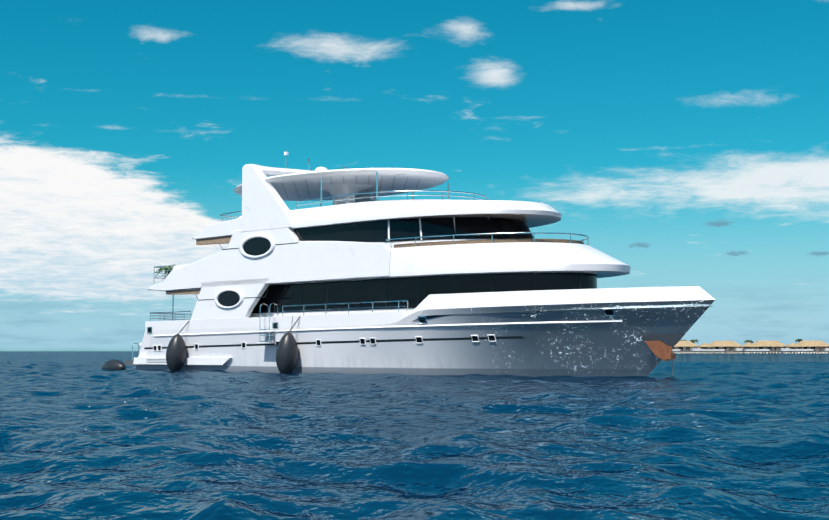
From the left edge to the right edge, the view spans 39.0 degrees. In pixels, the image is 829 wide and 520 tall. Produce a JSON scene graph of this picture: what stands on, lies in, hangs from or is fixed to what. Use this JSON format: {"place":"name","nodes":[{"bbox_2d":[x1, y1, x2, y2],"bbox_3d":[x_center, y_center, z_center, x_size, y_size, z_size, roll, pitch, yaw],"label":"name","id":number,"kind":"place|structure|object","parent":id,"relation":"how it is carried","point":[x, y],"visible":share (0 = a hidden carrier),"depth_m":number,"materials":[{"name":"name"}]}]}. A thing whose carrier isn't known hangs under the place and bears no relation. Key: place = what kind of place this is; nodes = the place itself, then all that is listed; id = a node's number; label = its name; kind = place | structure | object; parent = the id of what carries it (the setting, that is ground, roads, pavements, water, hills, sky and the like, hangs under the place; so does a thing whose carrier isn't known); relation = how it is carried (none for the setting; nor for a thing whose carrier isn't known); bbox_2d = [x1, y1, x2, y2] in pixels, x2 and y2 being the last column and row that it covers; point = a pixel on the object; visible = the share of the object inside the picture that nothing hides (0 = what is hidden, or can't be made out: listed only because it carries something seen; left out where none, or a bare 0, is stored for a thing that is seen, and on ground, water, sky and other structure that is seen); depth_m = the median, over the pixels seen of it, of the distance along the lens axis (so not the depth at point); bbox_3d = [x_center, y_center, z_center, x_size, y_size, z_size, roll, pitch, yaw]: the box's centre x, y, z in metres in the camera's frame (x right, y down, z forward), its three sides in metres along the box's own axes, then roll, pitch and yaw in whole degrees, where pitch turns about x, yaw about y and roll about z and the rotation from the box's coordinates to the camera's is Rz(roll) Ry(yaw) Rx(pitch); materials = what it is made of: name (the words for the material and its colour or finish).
{"place":"outdoors","nodes":[
{"label":"outdoors","id":0,"kind":"place"},
{"bbox_2d":[0,351,828,519],"bbox_3d":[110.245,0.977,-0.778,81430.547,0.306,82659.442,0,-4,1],"label":"sea water","id":1,"kind":"structure","parent":0,"point":[84,435],"depth_m":13.25,"materials":[{"name":"blue liquid"}]},
{"bbox_2d":[102,359,125,369],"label":"buoy","id":2,"kind":"object","parent":1,"relation":"in","point":[113,364],"visible":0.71,"depth_m":66.33,"materials":[{"name":"black rubber"}]},
{"bbox_2d":[135,286,714,376],"bbox_3d":[-0.492,3.982,56.641,32.950,4.265,8.200,-4,-6,42],"label":"hull","id":3,"kind":"object","parent":1,"relation":"on","point":[618,349],"visible":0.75,"depth_m":49.78,"materials":[{"name":"paint"}]},
{"bbox_2d":[166,321,188,371],"bbox_3d":[-12.448,4.550,61.160,1.064,2.761,1.060,-4,-6,42],"label":"fender","id":4,"kind":"object","parent":3,"relation":"attached to","point":[176,354],"visible":0.96,"depth_m":60.78,"materials":[{"name":"black rubber"}]},
{"bbox_2d":[257,303,277,342],"bbox_3d":[-7.116,3.072,56.922,0.900,1.964,0.674,-4,-6,42],"label":"boarding ladder","id":5,"kind":"object","parent":3,"relation":"on","point":[269,335],"visible":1,"depth_m":56.70,"materials":[{"name":"silver metal"}]},
{"bbox_2d":[147,164,391,319],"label":"wing walls","id":6,"kind":"structure","parent":3,"relation":"on","point":[265,210],"depth_m":57.86,"materials":[{"name":"white paint"}]},
{"bbox_2d":[171,217,241,290],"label":"aft overhangs","id":7,"kind":"object","parent":6,"relation":"attached to","point":[224,228],"visible":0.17,"depth_m":60.11,"materials":[{"name":"white paint"}]},
{"bbox_2d":[195,234,300,308],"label":"oval windows","id":8,"kind":"structure","parent":6,"relation":"attached to","point":[256,246],"depth_m":58.52,"materials":[{"name":"white paint"}]},
{"bbox_2d":[259,150,346,173],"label":"antennas","id":9,"kind":"object","parent":6,"relation":"on","point":[281,170],"visible":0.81,"depth_m":59.79,"materials":[{"name":"white paint"}]},
{"bbox_2d":[276,316,299,373],"bbox_3d":[-6.041,4.080,55.443,1.064,2.869,1.060,-4,-6,42],"label":"fender","id":10,"kind":"object","parent":3,"relation":"attached to","point":[286,354],"visible":0.9,"depth_m":55.05,"materials":[{"name":"black rubber"}]},
{"bbox_2d":[150,190,588,320],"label":"railings","id":11,"kind":"object","parent":3,"relation":"on","point":[303,310],"visible":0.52,"depth_m":53.77,"materials":[{"name":"silver metal"}]},
{"bbox_2d":[125,308,621,365],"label":"hull fittings","id":12,"kind":"object","parent":3,"relation":"attached to","point":[318,342],"visible":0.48,"depth_m":54.34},
{"bbox_2d":[166,236,583,294],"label":"deck floor","id":13,"kind":"structure","parent":3,"relation":"on","point":[218,240],"depth_m":51.09,"materials":[{"name":"brown wood"}]},
{"bbox_2d":[250,271,595,317],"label":"house","id":14,"kind":"structure","parent":3,"relation":"on","point":[328,312],"depth_m":53.95,"materials":[{"name":"white paint"}]},
{"bbox_2d":[173,242,630,281],"bbox_3d":[-0.790,0.506,57.180,25.550,1.280,8.100,-4,-6,42],"label":"deck brow","id":15,"kind":"object","parent":14,"relation":"on","point":[480,258],"visible":0.5,"depth_m":49.36,"materials":[{"name":"white plastic"}]},
{"bbox_2d":[155,265,174,279],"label":"deck palms","id":16,"kind":"object","parent":15,"relation":"on","point":[168,268],"visible":0.35,"depth_m":63.61,"materials":[{"name":"green plant"}]},
{"bbox_2d":[293,216,522,247],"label":"house","id":17,"kind":"structure","parent":15,"relation":"on","point":[391,244],"depth_m":52.25,"materials":[{"name":"white paint"}]},
{"bbox_2d":[239,199,561,227],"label":"upper deck","id":18,"kind":"structure","parent":17,"relation":"on","point":[533,214],"depth_m":52.10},
{"bbox_2d":[234,168,448,206],"bbox_3d":[-3.975,-3.011,60.314,13.400,2.260,8.100,-4,-6,42],"label":"hardtop","id":19,"kind":"object","parent":18,"relation":"on","point":[310,185],"visible":0.77,"depth_m":58.37,"materials":[{"name":"white paint"}]},
{"bbox_2d":[293,217,533,241],"bbox_3d":[0.861,-1.073,55.842,11.293,1.000,7.787,-4,-6,42],"label":"glass","id":20,"kind":"object","parent":17,"relation":"attached to","point":[377,231],"visible":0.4,"depth_m":52.23,"materials":[{"name":"black glass"}]},
{"bbox_2d":[252,273,596,312],"bbox_3d":[0.660,1.742,55.790,18.430,1.380,6.501,-4,-6,42],"label":"glass","id":21,"kind":"object","parent":14,"relation":"attached to","point":[415,292],"visible":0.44,"depth_m":52.69,"materials":[{"name":"black glass"}]},
{"bbox_2d":[640,334,684,375],"bbox_3d":[10.189,3.970,47.051,1.613,1.981,1.536,-4,-6,42],"label":"anchor","id":22,"kind":"object","parent":3,"relation":"attached to","point":[660,346],"visible":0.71,"depth_m":46.94,"materials":[{"name":"orange metal"}]},
{"bbox_2d":[672,341,700,353],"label":"villa","id":23,"kind":"object","parent":1,"relation":"in","point":[684,346],"visible":0.48,"depth_m":514.11,"materials":[{"name":"brown wood"}]},
{"bbox_2d":[695,341,742,353],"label":"villa","id":24,"kind":"object","parent":1,"relation":"in","point":[724,346],"visible":0.85,"depth_m":515.72,"materials":[{"name":"brown wood"}]},
{"bbox_2d":[738,341,789,353],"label":"villa","id":25,"kind":"object","parent":1,"relation":"in","point":[769,346],"visible":0.96,"depth_m":505.49,"materials":[{"name":"brown wood"}]},
{"bbox_2d":[787,341,828,353],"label":"villa","id":26,"kind":"object","parent":1,"relation":"in","point":[812,346],"visible":0.88,"depth_m":506.91,"materials":[{"name":"brown wood"}]},
{"bbox_2d":[0,0,828,350],"label":"sky","id":27,"kind":"structure","parent":0,"point":[688,140],"materials":[{"name":"blue"}]},
{"bbox_2d":[675,352,827,352],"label":"islet","id":28,"kind":"object","parent":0,"point":[760,352],"visible":0.1,"depth_m":571.50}
]}

